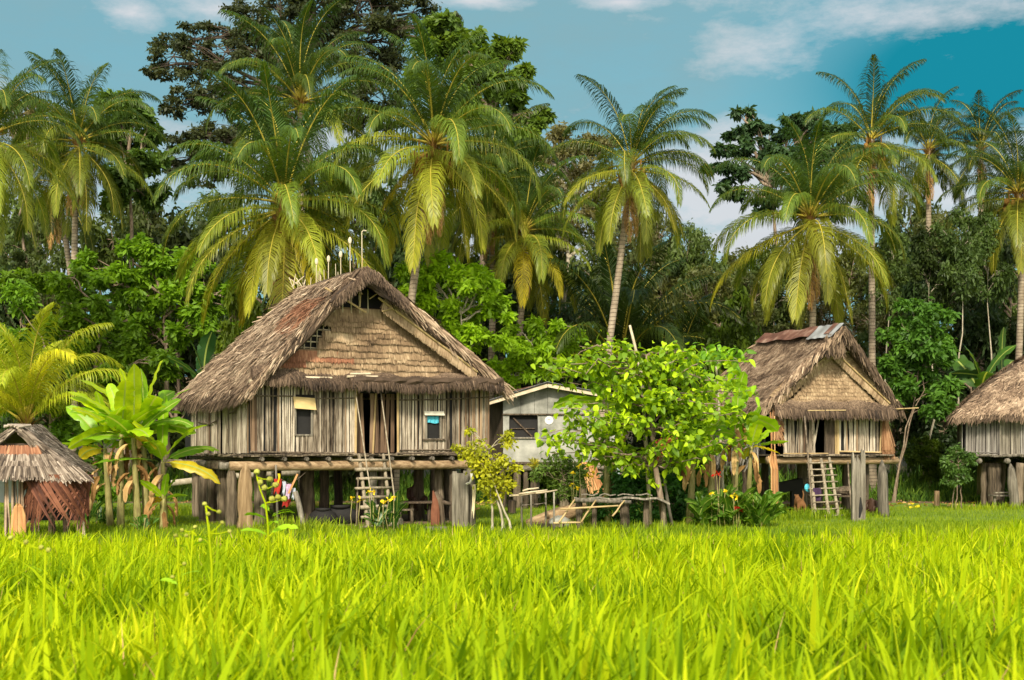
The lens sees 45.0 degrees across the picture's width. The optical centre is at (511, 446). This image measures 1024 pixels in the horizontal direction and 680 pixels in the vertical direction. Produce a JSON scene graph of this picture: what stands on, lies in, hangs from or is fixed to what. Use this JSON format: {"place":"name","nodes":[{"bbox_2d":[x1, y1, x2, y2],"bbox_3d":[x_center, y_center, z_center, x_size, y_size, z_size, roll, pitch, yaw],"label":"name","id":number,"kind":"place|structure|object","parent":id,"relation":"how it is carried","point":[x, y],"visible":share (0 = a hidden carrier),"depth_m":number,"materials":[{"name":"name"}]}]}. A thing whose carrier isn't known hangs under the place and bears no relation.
{"place":"outdoors","nodes":[
{"label":"outdoors","id":0,"kind":"place"},
{"bbox_2d":[0,498,1023,544],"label":"lawn grass","id":1,"kind":"structure","parent":0,"point":[795,518],"depth_m":32.32,"materials":[{"name":"plant"}]},
{"bbox_2d":[0,377,1023,673],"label":"ground","id":2,"kind":"structure","parent":0,"point":[418,523],"depth_m":40.83,"materials":[{"name":"plant"}]},
{"bbox_2d":[0,266,44,330],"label":"broadleaf tree","id":3,"kind":"object","parent":2,"relation":"on","point":[27,276],"visible":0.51,"depth_m":46.76,"materials":[{"name":"green plant"}]},
{"bbox_2d":[0,182,57,348],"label":"broadleaf tree","id":4,"kind":"object","parent":2,"relation":"on","point":[13,210],"visible":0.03,"depth_m":76.96,"materials":[{"name":"green plant"}]},
{"bbox_2d":[8,535,65,668],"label":"tall weed","id":5,"kind":"object","parent":2,"relation":"on","point":[26,542],"visible":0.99,"depth_m":7.99,"materials":[{"name":"green plant"}]},
{"bbox_2d":[0,260,79,432],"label":"broadleaf tree","id":6,"kind":"object","parent":2,"relation":"on","point":[6,319],"visible":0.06,"depth_m":54.25,"materials":[{"name":"green plant"}]},
{"bbox_2d":[0,49,89,253],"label":"coconut palm","id":7,"kind":"object","parent":2,"relation":"on","point":[11,126],"visible":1,"depth_m":40.28,"materials":[{"name":"green plant"}]},
{"bbox_2d":[0,424,97,537],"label":"thatched shelter","id":8,"kind":"object","parent":2,"relation":"on","point":[42,465],"visible":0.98,"depth_m":28.90,"materials":[{"name":"red plant"}]},
{"bbox_2d":[0,208,108,422],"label":"broadleaf tree","id":9,"kind":"object","parent":2,"relation":"on","point":[33,258],"visible":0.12,"depth_m":65.56,"materials":[{"name":"green plant"}]},
{"bbox_2d":[0,278,117,505],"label":"bush","id":10,"kind":"object","parent":2,"relation":"on","point":[21,294],"visible":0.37,"depth_m":37.79,"materials":[{"name":"green plant"}]},
{"bbox_2d":[0,107,125,446],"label":"coconut palm","id":11,"kind":"object","parent":2,"relation":"on","point":[54,222],"visible":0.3,"depth_m":55.88,"materials":[{"name":"green plant"}]},
{"bbox_2d":[0,302,127,522],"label":"young palm","id":12,"kind":"object","parent":2,"relation":"on","point":[23,391],"visible":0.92,"depth_m":34.93,"materials":[{"name":"green plant"}]},
{"bbox_2d":[2,48,170,452],"bbox_3d":[-18.156,-7.139,52.055,7.093,18.536,6.997,0,0,0],"label":"coconut palm","id":13,"kind":"object","parent":2,"relation":"on","point":[76,167],"visible":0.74,"depth_m":51.56,"materials":[{"name":"green plant"}]},
{"bbox_2d":[31,209,162,474],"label":"broadleaf tree","id":14,"kind":"object","parent":2,"relation":"on","point":[107,255],"visible":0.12,"depth_m":62.47,"materials":[{"name":"green plant"}]},
{"bbox_2d":[31,262,183,503],"bbox_3d":[-15.475,-2.366,47.626,6.224,9.499,3.196,0,0,0],"label":"forest shrub","id":15,"kind":"object","parent":2,"relation":"on","point":[74,317],"visible":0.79,"depth_m":47.09,"materials":[{"name":"green plant"}]},
{"bbox_2d":[84,87,174,476],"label":"vine covered tree","id":16,"kind":"object","parent":2,"relation":"on","point":[150,166],"visible":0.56,"depth_m":57.85,"materials":[{"name":"green plant"}]},
{"bbox_2d":[99,178,180,395],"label":"broadleaf tree","id":17,"kind":"object","parent":2,"relation":"on","point":[148,221],"visible":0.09,"depth_m":74.86,"materials":[{"name":"green plant"}]},
{"bbox_2d":[62,360,219,528],"bbox_3d":[-10.286,-0.030,33.401,4.804,4.596,4.154,0,0,0],"label":"banana clump","id":18,"kind":"object","parent":2,"relation":"on","point":[133,414],"visible":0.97,"depth_m":33.20,"materials":[{"name":"green plant"}]},
{"bbox_2d":[67,232,259,498],"bbox_3d":[-14.114,-3.196,50.042,7.724,11.091,3.742,0,0,0],"label":"forest shrub","id":19,"kind":"object","parent":2,"relation":"on","point":[140,285],"visible":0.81,"depth_m":49.51,"materials":[{"name":"green plant"}]},
{"bbox_2d":[140,474,187,529],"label":"banana plant","id":20,"kind":"object","parent":2,"relation":"on","point":[153,488],"visible":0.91,"depth_m":32.84,"materials":[{"name":"green plant"}]},
{"bbox_2d":[107,201,233,477],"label":"broadleaf tree","id":21,"kind":"object","parent":2,"relation":"on","point":[185,236],"visible":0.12,"depth_m":59.30,"materials":[{"name":"green plant"}]},
{"bbox_2d":[167,331,216,377],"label":"banana plant","id":22,"kind":"object","parent":2,"relation":"on","point":[204,351],"visible":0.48,"depth_m":43.11,"materials":[{"name":"green plant"}]},
{"bbox_2d":[194,502,231,618],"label":"tall weed","id":23,"kind":"object","parent":2,"relation":"on","point":[210,548],"visible":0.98,"depth_m":8.99,"materials":[{"name":"green plant"}]},
{"bbox_2d":[162,186,266,305],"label":"broadleaf tree","id":24,"kind":"object","parent":2,"relation":"on","point":[205,216],"visible":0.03,"depth_m":67.14,"materials":[{"name":"green plant"}]},
{"bbox_2d":[184,257,268,471],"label":"broadleaf tree","id":25,"kind":"object","parent":2,"relation":"on","point":[195,343],"visible":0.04,"depth_m":54.74,"materials":[{"name":"green plant"}]},
{"bbox_2d":[214,283,261,489],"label":"broadleaf tree","id":26,"kind":"object","parent":2,"relation":"on","point":[229,332],"visible":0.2,"depth_m":45.63,"materials":[{"name":"green plant"}]},
{"bbox_2d":[241,469,297,586],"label":"tall weed","id":27,"kind":"object","parent":2,"relation":"on","point":[272,498],"visible":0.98,"depth_m":11.99,"materials":[{"name":"green plant"}]},
{"bbox_2d":[151,61,400,509],"bbox_3d":[-8.101,-5.260,43.090,8.377,15.138,9.033,0,0,0],"label":"coconut palm","id":28,"kind":"object","parent":2,"relation":"on","point":[280,235],"visible":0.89,"depth_m":42.11,"materials":[{"name":"green plant"}]},
{"bbox_2d":[138,0,463,189],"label":"rainforest tree","id":29,"kind":"object","parent":2,"relation":"on","point":[373,24],"visible":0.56,"depth_m":73.54,"materials":[{"name":"green plant"}]},
{"bbox_2d":[205,0,406,487],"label":"coconut palm","id":30,"kind":"object","parent":2,"relation":"on","point":[298,71],"visible":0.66,"depth_m":51.46,"materials":[{"name":"green plant"}]},
{"bbox_2d":[258,180,354,476],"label":"broadleaf tree","id":31,"kind":"object","parent":2,"relation":"on","point":[266,296],"depth_m":60.14,"materials":[{"name":"green plant"}]},
{"bbox_2d":[165,230,517,528],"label":"stilt house","id":32,"kind":"structure","parent":2,"relation":"on","point":[279,384],"depth_m":34.67,"materials":[{"name":"brown wood"}]},
{"bbox_2d":[293,397,315,435],"bbox_3d":[-5.705,-0.827,33.742,0.628,1.065,0.405,0,0,-30],"label":"window","id":33,"kind":"structure","parent":32,"relation":"in","point":[303,419],"depth_m":33.70,"materials":[{"name":"fabric"}]},
{"bbox_2d":[357,393,393,453],"bbox_3d":[-3.906,-0.797,34.923,1.258,1.983,0.040,0,0,-28],"label":"door","id":34,"kind":"structure","parent":32,"relation":"in","point":[380,444],"depth_m":34.96,"materials":[{"name":"wood"}]},
{"bbox_2d":[422,411,444,440],"bbox_3d":[-2.291,-0.598,35.565,0.701,0.845,0.363,0,0,-28],"label":"window","id":35,"kind":"structure","parent":32,"relation":"in","point":[432,418],"depth_m":35.53,"materials":[{"name":"beige wood"}]},
{"bbox_2d":[314,134,387,276],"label":"broadleaf tree","id":36,"kind":"object","parent":2,"relation":"on","point":[367,237],"visible":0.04,"depth_m":72.72,"materials":[{"name":"green plant"}]},
{"bbox_2d":[350,391,398,528],"bbox_3d":[-3.641,0.330,33.180,1.191,3.787,2.579,0,0,-16],"label":"ladder","id":37,"kind":"object","parent":2,"relation":"on","point":[363,488],"visible":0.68,"depth_m":33.45,"materials":[{"name":"wood"}]},
{"bbox_2d":[350,487,407,530],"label":"canna lily","id":38,"kind":"object","parent":2,"relation":"on","point":[381,514],"visible":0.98,"depth_m":31.34,"materials":[{"name":"green plant"}]},
{"bbox_2d":[354,170,411,241],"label":"broadleaf tree","id":39,"kind":"object","parent":2,"relation":"on","point":[391,182],"visible":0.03,"depth_m":71.13,"materials":[{"name":"green plant"}]},
{"bbox_2d":[370,197,448,471],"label":"broadleaf tree","id":40,"kind":"object","parent":2,"relation":"on","point":[398,255],"visible":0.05,"depth_m":58.59,"materials":[{"name":"green plant"}]},
{"bbox_2d":[306,13,558,494],"bbox_3d":[-2.665,-6.218,44.074,7.862,17.062,8.103,0,0,-40],"label":"coconut palm","id":41,"kind":"object","parent":2,"relation":"on","point":[430,173],"visible":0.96,"depth_m":43.27,"materials":[{"name":"green plant"}]},
{"bbox_2d":[392,246,518,354],"bbox_3d":[-2.071,-2.558,46.093,4.362,9.821,3.292,0,0,28],"label":"fruiting shrub","id":42,"kind":"object","parent":2,"relation":"on","point":[460,320],"visible":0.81,"depth_m":45.78,"materials":[{"name":"green plant"}]},
{"bbox_2d":[401,8,557,478],"bbox_3d":[-1.654,-9.509,60.043,7.840,23.150,4.701,0,0,0],"label":"leafy tree","id":43,"kind":"object","parent":2,"relation":"on","point":[440,24],"visible":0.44,"depth_m":59.54,"materials":[{"name":"green plant"}]},
{"bbox_2d":[450,426,523,530],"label":"yellow shrub","id":44,"kind":"object","parent":2,"relation":"on","point":[492,469],"visible":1,"depth_m":32.12,"materials":[{"name":"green plant"}]},
{"bbox_2d":[408,101,570,488],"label":"coconut palm","id":45,"kind":"object","parent":2,"relation":"on","point":[492,250],"visible":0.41,"depth_m":51.52,"materials":[{"name":"green plant"}]},
{"bbox_2d":[460,227,548,470],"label":"broadleaf tree","id":46,"kind":"object","parent":2,"relation":"on","point":[509,284],"visible":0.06,"depth_m":59.67,"materials":[{"name":"green plant"}]},
{"bbox_2d":[0,515,1023,679],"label":"grass","id":47,"kind":"structure","parent":2,"relation":"on","point":[257,620],"depth_m":9.47,"materials":[{"name":"plant"}]},
{"bbox_2d":[465,289,564,473],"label":"broadleaf tree","id":48,"kind":"object","parent":2,"relation":"on","point":[484,353],"visible":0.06,"depth_m":55.09,"materials":[{"name":"green plant"}]},
{"bbox_2d":[446,143,602,496],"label":"coconut palm","id":49,"kind":"object","parent":2,"relation":"on","point":[528,254],"visible":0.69,"depth_m":50.90,"materials":[{"name":"green plant"}]},
{"bbox_2d":[509,487,557,528],"bbox_3d":[0.556,1.655,32.301,1.267,1.193,0.656,0,0,0],"label":"drying rack","id":50,"kind":"object","parent":2,"relation":"on","point":[545,491],"visible":0.92,"depth_m":32.23,"materials":[{"name":"grey wood"}]},
{"bbox_2d":[482,313,587,500],"bbox_3d":[0.906,-1.504,49.269,4.321,7.711,2.917,0,0,0],"label":"fruiting shrub","id":51,"kind":"object","parent":2,"relation":"on","point":[535,344],"visible":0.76,"depth_m":49.19,"materials":[{"name":"green plant"}]},
{"bbox_2d":[489,381,614,508],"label":"cement house","id":52,"kind":"structure","parent":2,"relation":"on","point":[526,424],"depth_m":44.00,"materials":[{"name":"concrete"}]},
{"bbox_2d":[510,415,536,438],"bbox_3d":[0.409,-0.706,44.050,1.019,0.842,0.220,0,0,0],"label":"window","id":53,"kind":"structure","parent":52,"relation":"in","point":[524,426],"depth_m":44.14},
{"bbox_2d":[98,458,1009,501],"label":"undergrowth","id":54,"kind":"object","parent":2,"relation":"on","point":[911,488],"visible":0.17,"depth_m":51.69,"materials":[{"name":"green plant"}]},
{"bbox_2d":[526,503,586,527],"bbox_3d":[1.208,1.908,33.563,1.684,0.752,0.576,0,0,0],"label":"fallen log","id":55,"kind":"object","parent":2,"relation":"on","point":[570,514],"visible":0.5,"depth_m":33.45,"materials":[{"name":"wood"}]},
{"bbox_2d":[528,450,591,521],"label":"shrub","id":56,"kind":"object","parent":2,"relation":"on","point":[542,469],"visible":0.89,"depth_m":35.95,"materials":[{"name":"green plant"}]},
{"bbox_2d":[523,121,661,309],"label":"flat topped tree","id":57,"kind":"object","parent":2,"relation":"on","point":[555,136],"visible":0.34,"depth_m":69.49,"materials":[{"name":"green plant"}]},
{"bbox_2d":[553,207,640,436],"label":"broadleaf tree","id":58,"kind":"object","parent":2,"relation":"on","point":[590,232],"visible":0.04,"depth_m":69.31,"materials":[{"name":"green plant"}]},
{"bbox_2d":[568,241,635,470],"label":"broadleaf tree","id":59,"kind":"object","parent":2,"relation":"on","point":[579,264],"visible":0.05,"depth_m":65.52,"materials":[{"name":"green plant"}]},
{"bbox_2d":[553,347,660,522],"bbox_3d":[2.984,-0.334,35.361,2.436,5.175,3.062,0,0,-29],"label":"banana plant","id":60,"kind":"object","parent":2,"relation":"on","point":[592,399],"visible":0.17,"depth_m":35.31,"materials":[{"name":"green plant"}]},
{"bbox_2d":[484,232,745,473],"bbox_3d":[4.214,-3.677,52.834,11.676,11.475,11.554,0,0,0],"label":"sago palm","id":61,"kind":"object","parent":2,"relation":"on","point":[626,316],"visible":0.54,"depth_m":51.82,"materials":[{"name":"green plant"}]},
{"bbox_2d":[574,493,669,529],"bbox_3d":[2.932,1.736,32.572,2.628,1.043,1.256,0,0,0],"label":"slab bench","id":62,"kind":"object","parent":2,"relation":"on","point":[624,513],"visible":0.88,"depth_m":32.51,"materials":[{"name":"wood"}]},
{"bbox_2d":[539,74,717,503],"bbox_3d":[4.195,-5.330,44.108,5.876,15.294,5.734,0,0,-34],"label":"coconut palm","id":63,"kind":"object","parent":2,"relation":"on","point":[636,186],"visible":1,"depth_m":43.73,"materials":[{"name":"green plant"}]},
{"bbox_2d":[530,329,757,525],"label":"broad leaved tree","id":64,"kind":"object","parent":2,"relation":"on","point":[653,401],"visible":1,"depth_m":32.91,"materials":[{"name":"green plant"}]},
{"bbox_2d":[587,460,716,523],"bbox_3d":[3.993,1.472,35.624,3.868,2.585,2.230,0,0,0],"label":"wooden fence","id":65,"kind":"object","parent":2,"relation":"on","point":[678,495],"visible":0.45,"depth_m":35.22,"materials":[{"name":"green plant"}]},
{"bbox_2d":[623,234,682,443],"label":"broadleaf tree","id":66,"kind":"object","parent":2,"relation":"on","point":[657,264],"visible":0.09,"depth_m":63.65,"materials":[{"name":"green plant"}]},
{"bbox_2d":[625,209,684,437],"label":"broadleaf tree","id":67,"kind":"object","parent":2,"relation":"on","point":[659,226],"visible":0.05,"depth_m":75.42,"materials":[{"name":"green plant"}]},
{"bbox_2d":[625,329,692,466],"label":"broadleaf tree","id":68,"kind":"object","parent":2,"relation":"on","point":[635,443],"visible":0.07,"depth_m":54.43,"materials":[{"name":"green plant"}]},
{"bbox_2d":[645,271,681,417],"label":"broadleaf tree","id":69,"kind":"object","parent":2,"relation":"on","point":[667,287],"visible":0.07,"depth_m":62.05,"materials":[{"name":"green plant"}]},
{"bbox_2d":[580,293,760,390],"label":"sago palm","id":70,"kind":"object","parent":2,"relation":"on","point":[687,327],"visible":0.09,"depth_m":54.99,"materials":[{"name":"green plant"}]},
{"bbox_2d":[654,224,733,347],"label":"broadleaf tree","id":71,"kind":"object","parent":2,"relation":"on","point":[678,253],"visible":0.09,"depth_m":61.59,"materials":[{"name":"green plant"}]},
{"bbox_2d":[666,261,764,388],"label":"broadleaf tree","id":72,"kind":"object","parent":2,"relation":"on","point":[723,289],"visible":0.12,"depth_m":57.94,"materials":[{"name":"green plant"}]},
{"bbox_2d":[675,342,759,490],"bbox_3d":[6.073,-0.438,36.380,2.523,5.270,1.690,0,0,0],"label":"papaya plant","id":73,"kind":"object","parent":2,"relation":"on","point":[706,356],"visible":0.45,"depth_m":36.32,"materials":[{"name":"green plant"}]},
{"bbox_2d":[671,371,778,524],"bbox_3d":[5.953,0.084,34.639,3.043,4.355,3.078,0,0,0],"label":"banana plant","id":74,"kind":"object","parent":2,"relation":"on","point":[772,425],"visible":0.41,"depth_m":34.61,"materials":[{"name":"green plant"}]},
{"bbox_2d":[696,284,762,488],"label":"broadleaf tree","id":75,"kind":"object","parent":2,"relation":"on","point":[733,332],"visible":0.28,"depth_m":51.40,"materials":[{"name":"green plant"}]},
{"bbox_2d":[682,471,792,526],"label":"canna lily","id":76,"kind":"object","parent":2,"relation":"on","point":[724,506],"visible":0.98,"depth_m":33.51,"materials":[{"name":"green plant"}]},
{"bbox_2d":[714,268,789,343],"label":"tiered tree","id":77,"kind":"object","parent":2,"relation":"on","point":[745,280],"visible":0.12,"depth_m":57.31,"materials":[{"name":"green plant"}]},
{"bbox_2d":[723,407,787,522],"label":"banana plant","id":78,"kind":"object","parent":2,"relation":"on","point":[754,432],"visible":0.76,"depth_m":35.44,"materials":[{"name":"green plant"}]},
{"bbox_2d":[748,240,798,470],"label":"slender tree","id":79,"kind":"object","parent":2,"relation":"on","point":[781,302],"visible":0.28,"depth_m":59.87,"materials":[{"name":"green plant"}]},
{"bbox_2d":[698,104,862,477],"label":"whorled tree","id":80,"kind":"object","parent":2,"relation":"on","point":[748,130],"visible":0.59,"depth_m":65.68,"materials":[{"name":"green plant"}]},
{"bbox_2d":[756,250,839,476],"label":"broadleaf tree","id":81,"kind":"object","parent":2,"relation":"on","point":[805,323],"visible":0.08,"depth_m":61.95,"materials":[{"name":"green plant"}]},
{"bbox_2d":[705,323,918,516],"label":"stilt house","id":82,"kind":"structure","parent":2,"relation":"on","point":[828,381],"depth_m":40.43,"materials":[{"name":"brown wood"}]},
{"bbox_2d":[709,114,923,503],"bbox_3d":[11.576,-5.123,48.009,7.830,14.889,8.935,0,0,0],"label":"coconut palm","id":83,"kind":"object","parent":2,"relation":"on","point":[818,256],"visible":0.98,"depth_m":47.32,"materials":[{"name":"green plant"}]},
{"bbox_2d":[806,457,842,516],"bbox_3d":[9.718,1.280,38.715,1.170,1.898,1.846,0,0,0],"label":"ladder","id":84,"kind":"object","parent":2,"relation":"on","point":[825,488],"visible":0.86,"depth_m":38.78,"materials":[{"name":"wood"}]},
{"bbox_2d":[802,299,865,472],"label":"tiered tree","id":85,"kind":"object","parent":2,"relation":"on","point":[820,318],"visible":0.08,"depth_m":54.77,"materials":[{"name":"green plant"}]},
{"bbox_2d":[817,232,894,352],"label":"broadleaf tree","id":86,"kind":"object","parent":2,"relation":"on","point":[854,272],"visible":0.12,"depth_m":67.01,"materials":[{"name":"green plant"}]},
{"bbox_2d":[851,449,865,521],"bbox_3d":[10.160,1.190,36.260,0.390,2.220,0.161,0,0,0],"label":"plank post","id":87,"kind":"object","parent":2,"relation":"on","point":[858,489],"visible":0.86,"depth_m":36.20,"materials":[{"name":"wood"}]},
{"bbox_2d":[803,54,962,491],"bbox_3d":[15.255,-6.959,52.041,6.795,18.168,6.149,0,0,0],"label":"coconut palm","id":88,"kind":"object","parent":2,"relation":"on","point":[868,119],"visible":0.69,"depth_m":51.62,"materials":[{"name":"green plant"}]},
{"bbox_2d":[858,225,911,469],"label":"slender tree","id":89,"kind":"object","parent":2,"relation":"on","point":[897,267],"visible":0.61,"depth_m":52.24,"materials":[{"name":"green plant"}]},
{"bbox_2d":[843,226,938,472],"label":"broadleaf tree","id":90,"kind":"object","parent":2,"relation":"on","point":[881,321],"visible":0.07,"depth_m":63.96,"materials":[{"name":"green plant"}]},
{"bbox_2d":[877,190,959,364],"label":"broadleaf tree","id":91,"kind":"object","parent":2,"relation":"on","point":[902,223],"visible":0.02,"depth_m":73.69,"materials":[{"name":"green plant"}]},
{"bbox_2d":[874,296,965,502],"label":"hanging leaf tree","id":92,"kind":"object","parent":2,"relation":"on","point":[915,348],"visible":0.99,"depth_m":48.18,"materials":[{"name":"green plant"}]},
{"bbox_2d":[903,435,952,487],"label":"broadleaf tree","id":93,"kind":"object","parent":2,"relation":"on","point":[928,446],"visible":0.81,"depth_m":52.64,"materials":[{"name":"green plant"}]},
{"bbox_2d":[906,224,954,488],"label":"slender tree","id":94,"kind":"object","parent":2,"relation":"on","point":[924,265],"visible":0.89,"depth_m":52.67,"materials":[{"name":"green plant"}]},
{"bbox_2d":[893,232,977,475],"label":"broadleaf tree","id":95,"kind":"object","parent":2,"relation":"on","point":[908,290],"visible":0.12,"depth_m":59.92,"materials":[{"name":"green plant"}]},
{"bbox_2d":[878,86,997,474],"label":"coconut palm","id":96,"kind":"object","parent":2,"relation":"on","point":[938,165],"visible":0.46,"depth_m":59.76,"materials":[{"name":"green plant"}]},
{"bbox_2d":[938,442,979,508],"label":"shrub","id":97,"kind":"object","parent":2,"relation":"on","point":[969,458],"visible":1,"depth_m":43.45,"materials":[{"name":"green plant"}]},
{"bbox_2d":[928,204,992,488],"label":"slender tree","id":98,"kind":"object","parent":2,"relation":"on","point":[963,251],"visible":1,"depth_m":51.83,"materials":[{"name":"green plant"}]},
{"bbox_2d":[920,300,1016,481],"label":"broadleaf tree","id":99,"kind":"object","parent":2,"relation":"on","point":[977,330],"visible":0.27,"depth_m":56.27,"materials":[{"name":"green plant"}]},
{"bbox_2d":[922,89,1023,371],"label":"coconut palm","id":100,"kind":"object","parent":2,"relation":"on","point":[965,168],"visible":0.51,"depth_m":59.71,"materials":[{"name":"green plant"}]},
{"bbox_2d":[932,104,1023,359],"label":"coconut palm","id":101,"kind":"object","parent":2,"relation":"on","point":[1013,208],"visible":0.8,"depth_m":53.78,"materials":[{"name":"green plant"}]},
{"bbox_2d":[938,355,1023,507],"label":"stilt house","id":102,"kind":"structure","parent":2,"relation":"on","point":[987,416],"depth_m":45.75,"materials":[{"name":"wood"}]},
{"bbox_2d":[948,327,1015,497],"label":"banana plant","id":103,"kind":"object","parent":2,"relation":"on","point":[967,371],"visible":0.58,"depth_m":50.66,"materials":[{"name":"green plant"}]},
{"bbox_2d":[950,238,1017,356],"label":"broadleaf tree","id":104,"kind":"object","parent":2,"relation":"on","point":[1007,257],"visible":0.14,"depth_m":59.70,"materials":[{"name":"green plant"}]},
{"bbox_2d":[970,206,1015,459],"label":"slender tree","id":105,"kind":"object","parent":2,"relation":"on","point":[1002,278],"visible":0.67,"depth_m":53.24,"materials":[{"name":"green plant"}]},
{"bbox_2d":[0,0,1023,370],"label":"sky","id":106,"kind":"structure","parent":0,"point":[768,55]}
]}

